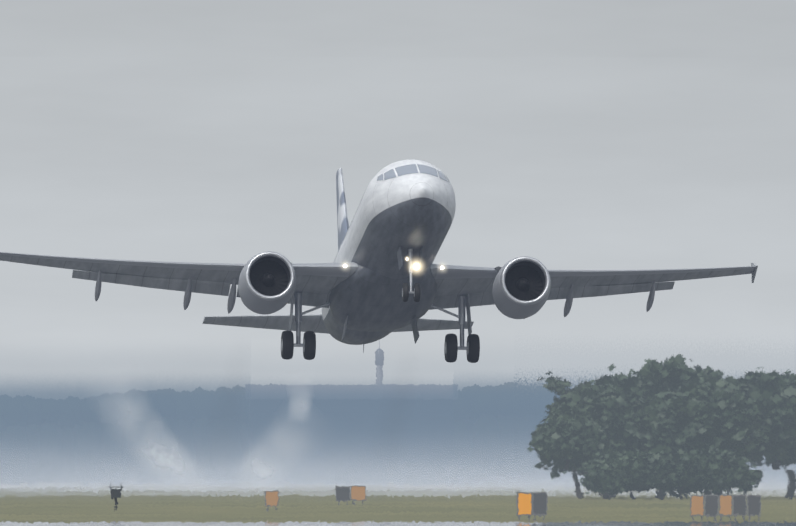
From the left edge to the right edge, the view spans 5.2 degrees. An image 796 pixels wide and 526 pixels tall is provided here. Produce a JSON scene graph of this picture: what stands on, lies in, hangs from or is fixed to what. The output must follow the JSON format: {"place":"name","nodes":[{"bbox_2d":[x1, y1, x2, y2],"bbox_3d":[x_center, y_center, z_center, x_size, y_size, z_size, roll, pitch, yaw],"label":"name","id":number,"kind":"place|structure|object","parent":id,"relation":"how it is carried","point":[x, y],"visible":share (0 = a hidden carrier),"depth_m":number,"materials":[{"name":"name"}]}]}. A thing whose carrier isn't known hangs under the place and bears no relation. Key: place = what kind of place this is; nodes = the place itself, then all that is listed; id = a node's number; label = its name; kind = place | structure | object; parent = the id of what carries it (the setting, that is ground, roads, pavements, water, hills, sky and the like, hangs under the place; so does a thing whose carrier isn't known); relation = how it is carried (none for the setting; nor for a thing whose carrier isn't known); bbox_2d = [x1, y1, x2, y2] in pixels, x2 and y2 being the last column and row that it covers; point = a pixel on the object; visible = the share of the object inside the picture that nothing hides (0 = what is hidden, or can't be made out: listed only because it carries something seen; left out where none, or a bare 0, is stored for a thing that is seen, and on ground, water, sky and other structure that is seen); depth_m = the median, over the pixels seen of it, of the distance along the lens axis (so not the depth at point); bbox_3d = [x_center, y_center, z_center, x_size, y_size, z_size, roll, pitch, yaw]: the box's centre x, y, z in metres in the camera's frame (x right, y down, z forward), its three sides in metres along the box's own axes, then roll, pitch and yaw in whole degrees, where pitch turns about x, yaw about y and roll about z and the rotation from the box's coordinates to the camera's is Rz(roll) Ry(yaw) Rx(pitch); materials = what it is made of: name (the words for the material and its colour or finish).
{"place":"outdoors","nodes":[
{"label":"outdoors","id":0,"kind":"place"},
{"bbox_2d":[0,159,757,362],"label":"airliner","id":1,"kind":"object","parent":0,"point":[381,276],"visible":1,"depth_m":386.31,"materials":[{"name":"paint"}]},
{"bbox_2d":[0,0,795,57],"label":"sky","id":2,"kind":"structure","parent":0,"point":[28,28],"materials":[{"name":"grey"}]},
{"bbox_3d":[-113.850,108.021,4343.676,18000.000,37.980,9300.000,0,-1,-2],"label":"ground","id":3,"kind":"structure","parent":0,"visible":0},
{"bbox_2d":[0,57,795,469],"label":"mist","id":4,"kind":"object","parent":3,"relation":"on","point":[600,163],"depth_m":417.69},
{"bbox_2d":[0,470,795,525],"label":"grass field","id":5,"kind":"structure","parent":3,"relation":"on","point":[397,497],"depth_m":211.45,"materials":[{"name":"green plant"}]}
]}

